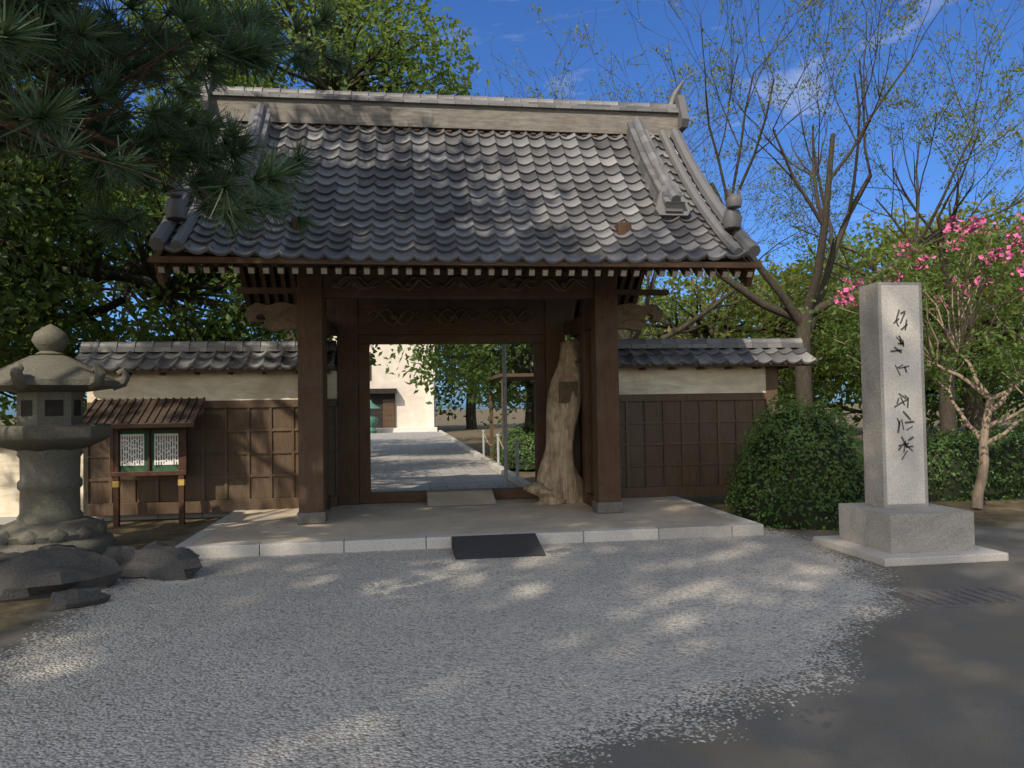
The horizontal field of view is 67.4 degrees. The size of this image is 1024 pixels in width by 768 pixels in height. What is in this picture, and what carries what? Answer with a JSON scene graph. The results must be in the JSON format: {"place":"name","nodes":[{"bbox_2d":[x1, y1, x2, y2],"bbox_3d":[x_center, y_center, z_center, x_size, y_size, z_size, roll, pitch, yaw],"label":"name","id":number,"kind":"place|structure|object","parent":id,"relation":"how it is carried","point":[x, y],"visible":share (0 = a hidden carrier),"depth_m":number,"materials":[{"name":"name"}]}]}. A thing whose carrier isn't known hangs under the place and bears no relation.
{"place":"outdoors","nodes":[
{"label":"outdoors","id":0,"kind":"place"},
{"bbox_2d":[0,0,361,253],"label":"pine","id":1,"kind":"object","parent":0,"point":[28,33],"depth_m":5.47,"materials":[{"name":"green plant"}]},
{"bbox_2d":[85,366,338,515],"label":"wall","id":2,"kind":"structure","parent":0,"point":[242,454],"depth_m":10.79,"materials":[{"name":"brown wood"}]},
{"bbox_2d":[75,340,336,370],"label":"wall roof tiles","id":3,"kind":"object","parent":2,"relation":"on","point":[173,355],"depth_m":10.67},
{"bbox_2d":[113,0,489,340],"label":"tree behind gate","id":4,"kind":"object","parent":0,"point":[388,28],"depth_m":18.23,"materials":[{"name":"green plant"}]},
{"bbox_2d":[376,379,436,432],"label":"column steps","id":5,"kind":"structure","parent":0,"point":[430,428],"depth_m":46.31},
{"bbox_2d":[0,401,1023,767],"bbox_3d":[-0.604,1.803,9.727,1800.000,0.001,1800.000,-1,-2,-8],"label":"ground","id":6,"kind":"structure","parent":0,"point":[770,647],"depth_m":4.55,"materials":[{"name":"stone"}]},
{"bbox_2d":[0,448,86,516],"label":"white wall","id":7,"kind":"structure","parent":6,"relation":"on","point":[9,480],"depth_m":10.62,"materials":[{"name":"white paint"}]},
{"bbox_2d":[0,74,109,365],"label":"tree","id":8,"kind":"object","parent":6,"relation":"on","point":[93,284],"depth_m":17.50,"materials":[{"name":"green plant"}]},
{"bbox_2d":[0,324,130,554],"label":"stone lantern","id":9,"kind":"object","parent":6,"relation":"on","point":[49,449],"visible":0.98,"depth_m":7.98,"materials":[{"name":"grey stone"}]},
{"bbox_2d":[21,400,80,416],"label":"lantern openings","id":10,"kind":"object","parent":9,"relation":"attached to","point":[54,407],"depth_m":8.04,"materials":[{"name":"black"}]},
{"bbox_2d":[0,13,143,368],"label":"tree","id":11,"kind":"object","parent":6,"relation":"on","point":[14,213],"depth_m":11.32,"materials":[{"name":"green plant"}]},
{"bbox_2d":[0,541,202,611],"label":"garden rocks","id":12,"kind":"object","parent":6,"relation":"on","point":[64,577],"visible":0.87,"depth_m":6.50,"materials":[{"name":"grey stone"}]},
{"bbox_2d":[110,427,187,526],"bbox_3d":[-4.869,1.225,10.312,0.970,1.330,0.090,-1,-2,-8],"label":"notice board","id":13,"kind":"object","parent":6,"relation":"on","point":[181,472],"visible":0.75,"depth_m":10.28,"materials":[{"name":"brown wood"}]},
{"bbox_2d":[83,397,205,427],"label":"notice board roof","id":14,"kind":"structure","parent":13,"relation":"on","point":[145,413],"depth_m":10.14,"materials":[{"name":"brown wood"}]},
{"bbox_2d":[119,430,177,471],"bbox_3d":[-4.876,0.896,10.337,0.870,0.550,0.030,-1,-2,-8],"label":"notice board frame","id":15,"kind":"object","parent":13,"relation":"in","point":[144,466],"visible":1,"depth_m":10.32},
{"bbox_2d":[120,433,177,465],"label":"posted notices","id":16,"kind":"object","parent":15,"relation":"attached to","point":[172,454],"visible":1,"depth_m":10.31,"materials":[{"name":"white paper"}]},
{"bbox_2d":[122,436,176,467],"bbox_3d":[-4.868,0.914,10.314,0.702,0.429,0.002,-1,-2,-8],"label":"notice text","id":17,"kind":"object","parent":16,"relation":"on","point":[156,450],"visible":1,"depth_m":10.32},
{"bbox_2d":[112,479,185,486],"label":"metal brackets","id":18,"kind":"object","parent":13,"relation":"attached to","point":[118,483],"visible":1,"depth_m":10.28,"materials":[{"name":"gold metal"}]},
{"bbox_2d":[0,101,332,410],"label":"tree","id":19,"kind":"object","parent":6,"relation":"on","point":[236,329],"depth_m":13.30,"materials":[{"name":"green plant"}]},
{"bbox_2d":[0,121,380,425],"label":"belt tree","id":20,"kind":"object","parent":6,"relation":"on","point":[5,401],"depth_m":23.29,"materials":[{"name":"green plant"}]},
{"bbox_2d":[0,431,530,524],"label":"courtyard paving","id":21,"kind":"structure","parent":6,"relation":"on","point":[409,461],"depth_m":17.76,"materials":[{"name":"stone"}]},
{"bbox_2d":[370,400,379,432],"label":"incense burner","id":22,"kind":"object","parent":21,"relation":"on","point":[373,421],"visible":0.59,"depth_m":44.78,"materials":[{"name":"teal metal"}]},
{"bbox_2d":[333,336,435,427],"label":"hall wall","id":23,"kind":"structure","parent":21,"relation":"on","point":[411,408],"depth_m":47.31,"materials":[{"name":"beige paint"}]},
{"bbox_2d":[370,388,396,427],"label":"building entrance","id":24,"kind":"object","parent":23,"relation":"attached to","point":[377,396],"visible":0.41,"depth_m":46.95,"materials":[{"name":"brown wood"}]},
{"bbox_2d":[383,399,394,427],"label":"hall door","id":25,"kind":"structure","parent":23,"relation":"in","point":[388,413],"depth_m":46.98,"materials":[{"name":"brown wood"}]},
{"bbox_2d":[482,344,518,486],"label":"metal poles","id":26,"kind":"object","parent":21,"relation":"on","point":[505,424],"visible":0.92,"depth_m":13.51,"materials":[{"name":"metal"}]},
{"bbox_2d":[483,432,514,452],"bbox_3d":[-0.330,1.306,17.308,0.023,0.302,6.106,-1,-2,-8],"label":"fence rope","id":27,"kind":"object","parent":26,"relation":"attached to","point":[500,443],"visible":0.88,"depth_m":17.02,"materials":[{"name":"beige fabric"}]},
{"bbox_2d":[192,497,742,544],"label":"platform slab","id":28,"kind":"structure","parent":6,"relation":"on","point":[397,519],"depth_m":9.44,"materials":[{"name":"concrete"}]},
{"bbox_2d":[149,149,760,318],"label":"gate roof boards","id":29,"kind":"object","parent":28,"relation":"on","point":[163,256],"visible":0.19,"depth_m":8.32,"materials":[{"name":"brown wood"}]},
{"bbox_2d":[245,302,662,332],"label":"carved beam ends","id":30,"kind":"object","parent":29,"relation":"attached to","point":[280,316],"visible":0.98,"depth_m":9.46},
{"bbox_2d":[149,103,760,263],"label":"gate roof tiles","id":31,"kind":"object","parent":29,"relation":"on","point":[378,194],"visible":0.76,"depth_m":9.43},
{"bbox_2d":[211,96,677,136],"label":"roof ridge","id":32,"kind":"structure","parent":31,"relation":"on","point":[388,115],"depth_m":10.63,"materials":[{"name":"grey tile"}]},
{"bbox_2d":[164,59,741,229],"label":"ridge cap tiles","id":33,"kind":"object","parent":32,"relation":"on","point":[175,209],"visible":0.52,"depth_m":10.49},
{"bbox_2d":[331,274,585,326],"bbox_3d":[-0.761,-1.118,10.598,3.240,0.472,1.844,-1,-2,-8],"label":"gate carved relief","id":34,"kind":"object","parent":29,"relation":"attached to","point":[409,284],"visible":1,"depth_m":9.85,"materials":[{"name":"brown wood"}]},
{"bbox_2d":[297,265,620,512],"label":"gate posts","id":35,"kind":"object","parent":28,"relation":"on","point":[353,405],"visible":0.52,"depth_m":9.96,"materials":[{"name":"brown wood"}]},
{"bbox_2d":[214,264,678,503],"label":"wooden beams","id":36,"kind":"structure","parent":35,"relation":"on","point":[484,299],"depth_m":11.32,"materials":[{"name":"brown wood"}]},
{"bbox_2d":[157,123,752,323],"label":"rafters","id":37,"kind":"object","parent":36,"relation":"on","point":[642,273],"visible":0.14,"depth_m":8.83,"materials":[{"name":"brown wood"}]},
{"bbox_2d":[158,267,752,276],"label":"gate rafter ends","id":38,"kind":"object","parent":37,"relation":"attached to","point":[395,271],"visible":1,"depth_m":8.26,"materials":[{"name":"brown wood"}]},
{"bbox_2d":[297,500,622,523],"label":"pillar base stones","id":39,"kind":"object","parent":35,"relation":"attached to","point":[322,517],"visible":0.88,"depth_m":9.54,"materials":[{"name":"grey stone"}]},
{"bbox_2d":[292,216,631,509],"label":"gate side beams","id":40,"kind":"structure","parent":35,"relation":"attached to","point":[622,228],"depth_m":10.71,"materials":[{"name":"brown wood"}]},
{"bbox_2d":[427,489,495,505],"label":"gate threshold ramp","id":41,"kind":"structure","parent":28,"relation":"on","point":[456,497],"depth_m":11.15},
{"bbox_2d":[523,341,582,504],"bbox_3d":[0.647,0.539,11.134,1.084,2.330,0.598,0,-2,-25],"label":"old tree","id":42,"kind":"object","parent":28,"relation":"on","point":[559,479],"visible":0.96,"depth_m":10.95,"materials":[{"name":"brown wood"}]},
{"bbox_2d":[559,381,577,402],"bbox_3d":[0.803,0.116,10.963,0.270,0.300,0.050,-1,-2,-8],"label":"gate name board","id":43,"kind":"object","parent":42,"relation":"attached to","point":[566,389],"visible":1,"depth_m":10.94,"materials":[{"name":"brown wood"}]},
{"bbox_2d":[175,496,763,557],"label":"platform kerb","id":44,"kind":"structure","parent":6,"relation":"on","point":[746,527],"depth_m":8.37,"materials":[{"name":"stone"}]},
{"bbox_2d":[439,430,530,486],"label":"courtyard kerb","id":45,"kind":"structure","parent":6,"relation":"on","point":[519,481],"depth_m":18.25,"materials":[{"name":"stone"}]},
{"bbox_2d":[451,533,545,559],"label":"rubber ramp","id":46,"kind":"structure","parent":6,"relation":"on","point":[495,546],"depth_m":7.95,"materials":[{"name":"black rubber"}]},
{"bbox_2d":[487,373,533,461],"bbox_3d":[0.944,0.888,20.581,2.900,2.230,3.000,-1,-2,-8],"label":"garden shelter","id":47,"kind":"object","parent":6,"relation":"on","point":[520,376],"visible":0.52,"depth_m":20.67,"materials":[{"name":"brown wood"}]},
{"bbox_2d":[490,422,533,459],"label":"shrub leaves","id":48,"kind":"object","parent":6,"relation":"on","point":[514,429],"visible":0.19,"depth_m":21.21,"materials":[{"name":"green plant"}]},
{"bbox_2d":[496,427,533,456],"bbox_3d":[0.351,1.630,21.446,1.642,0.852,1.812,-1,-2,-8],"label":"shrub","id":49,"kind":"object","parent":6,"relation":"on","point":[518,432],"visible":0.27,"depth_m":21.14,"materials":[{"name":"green plant"}]},
{"bbox_2d":[500,432,534,469],"bbox_3d":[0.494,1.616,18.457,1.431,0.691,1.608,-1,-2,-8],"label":"bed shrub","id":50,"kind":"object","parent":6,"relation":"on","point":[523,464],"visible":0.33,"depth_m":17.88,"materials":[{"name":"green plant"}]},
{"bbox_2d":[414,327,650,426],"bbox_3d":[0.577,-1.192,23.741,7.233,6.834,9.698,-1,-2,-8],"label":"court tree","id":51,"kind":"object","parent":6,"relation":"on","point":[480,372],"depth_m":23.31,"materials":[{"name":"green plant"}]},
{"bbox_2d":[435,278,698,428],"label":"tree belt","id":52,"kind":"object","parent":6,"relation":"on","point":[448,400],"depth_m":54.56,"materials":[{"name":"green plant"}]},
{"bbox_2d":[373,265,1023,431],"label":"belt tree","id":53,"kind":"object","parent":6,"relation":"on","point":[933,407],"depth_m":34.29,"materials":[{"name":"green plant"}]},
{"bbox_2d":[491,33,924,338],"bbox_3d":[5.077,-3.778,19.983,11.384,11.625,10.247,-1,-2,-8],"label":"tree","id":54,"kind":"object","parent":6,"relation":"on","point":[669,335],"visible":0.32,"depth_m":19.99,"materials":[{"name":"brown plant"}]},
{"bbox_2d":[484,30,926,332],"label":"bare tree leaves","id":55,"kind":"object","parent":54,"relation":"on","point":[723,157],"visible":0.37,"depth_m":20.02,"materials":[{"name":"green plant"}]},
{"bbox_2d":[423,0,1023,416],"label":"bare tree","id":56,"kind":"object","parent":6,"relation":"on","point":[803,374],"depth_m":16.14,"materials":[{"name":"brown plant"}]},
{"bbox_2d":[623,277,858,387],"bbox_3d":[6.497,-0.738,25.153,9.263,5.811,7.355,-1,-2,-8],"label":"tree","id":57,"kind":"object","parent":6,"relation":"on","point":[707,331],"visible":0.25,"depth_m":24.39,"materials":[{"name":"green plant"}]},
{"bbox_2d":[566,254,861,413],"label":"tree leaves","id":58,"kind":"object","parent":57,"relation":"on","point":[743,310],"visible":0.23,"depth_m":23.32,"materials":[{"name":"green plant"}]},
{"bbox_2d":[724,392,864,532],"bbox_3d":[3.708,0.944,9.793,2.067,1.711,1.917,-1,-2,-8],"label":"round shrub","id":59,"kind":"object","parent":6,"relation":"on","point":[830,413],"depth_m":9.25,"materials":[{"name":"green plant"}]},
{"bbox_2d":[742,9,1023,438],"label":"tree","id":60,"kind":"object","parent":6,"relation":"on","point":[947,416],"visible":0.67,"depth_m":18.60,"materials":[{"name":"brown plant"}]},
{"bbox_2d":[741,0,1023,310],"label":"tree foliage","id":61,"kind":"object","parent":60,"relation":"on","point":[1019,70],"visible":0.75,"depth_m":17.90,"materials":[{"name":"green plant"}]},
{"bbox_2d":[793,242,1020,431],"bbox_3d":[18.633,-2.233,32.890,13.734,8.920,9.394,-1,-2,-8],"label":"tree","id":62,"kind":"object","parent":6,"relation":"on","point":[994,417],"visible":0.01,"depth_m":32.71,"materials":[{"name":"green plant"}]},
{"bbox_2d":[760,197,1023,400],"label":"tree leaves","id":63,"kind":"object","parent":62,"relation":"on","point":[854,238],"visible":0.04,"depth_m":31.11,"materials":[{"name":"green plant"}]},
{"bbox_2d":[839,282,974,553],"bbox_3d":[3.880,0.283,7.674,0.884,2.618,0.899,-1,-2,-8],"label":"pillar shaft","id":64,"kind":"object","parent":6,"relation":"on","point":[874,520],"visible":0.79,"depth_m":7.67,"materials":[{"name":"grey stone"}]},
{"bbox_2d":[881,285,924,504],"bbox_3d":[3.913,0.102,7.684,0.410,2.190,0.003,-1,-2,-8],"label":"pillar front face","id":65,"kind":"object","parent":64,"relation":"attached to","point":[906,480],"visible":1,"depth_m":7.68},
{"bbox_2d":[890,309,913,459],"bbox_3d":[3.905,0.005,7.683,0.237,1.510,0.002,-1,-2,-8],"label":"carved inscription","id":66,"kind":"object","parent":65,"relation":"attached to","point":[901,343],"visible":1,"depth_m":7.68,"materials":[{"name":"black paint"}]},
{"bbox_2d":[797,210,1023,509],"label":"crape myrtle","id":67,"kind":"object","parent":6,"relation":"on","point":[978,247],"depth_m":10.61,"materials":[{"name":"plant"}]},
{"bbox_2d":[813,535,1008,566],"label":"stone base slab","id":68,"kind":"structure","parent":6,"relation":"on","point":[885,559],"depth_m":7.10,"materials":[{"name":"grey stone"}]},
{"bbox_2d":[836,217,1023,435],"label":"tree","id":69,"kind":"object","parent":6,"relation":"on","point":[976,406],"visible":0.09,"depth_m":23.84,"materials":[{"name":"green plant"}]},
{"bbox_2d":[794,192,1023,393],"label":"tree leaves","id":70,"kind":"object","parent":69,"relation":"attached to","point":[858,265],"visible":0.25,"depth_m":22.67,"materials":[{"name":"green plant"}]},
{"bbox_2d":[886,586,1023,608],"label":"drain cover","id":71,"kind":"object","parent":6,"relation":"on","point":[957,597],"visible":1,"depth_m":5.80,"materials":[{"name":"metal"}]},
{"bbox_2d":[926,426,1023,501],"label":"hedge","id":72,"kind":"object","parent":6,"relation":"on","point":[951,492],"depth_m":11.45,"materials":[{"name":"green plant"}]},
{"bbox_2d":[974,410,1023,436],"bbox_3d":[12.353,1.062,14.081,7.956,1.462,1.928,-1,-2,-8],"label":"tree","id":73,"kind":"object","parent":6,"relation":"on","point":[1020,422],"depth_m":14.10,"materials":[{"name":"plant"}]},
{"bbox_2d":[0,0,1023,416],"label":"sky","id":74,"kind":"structure","parent":0,"point":[510,24],"materials":[{"name":"blue"}]},
{"bbox_2d":[574,363,814,497],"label":"wall","id":75,"kind":"structure","parent":0,"point":[680,445],"depth_m":11.62,"materials":[{"name":"brown wood"}]},
{"bbox_2d":[567,338,817,365],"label":"wall coping tiles","id":76,"kind":"object","parent":75,"relation":"on","point":[704,351],"depth_m":11.60,"materials":[{"name":"grey tile"}]}
]}

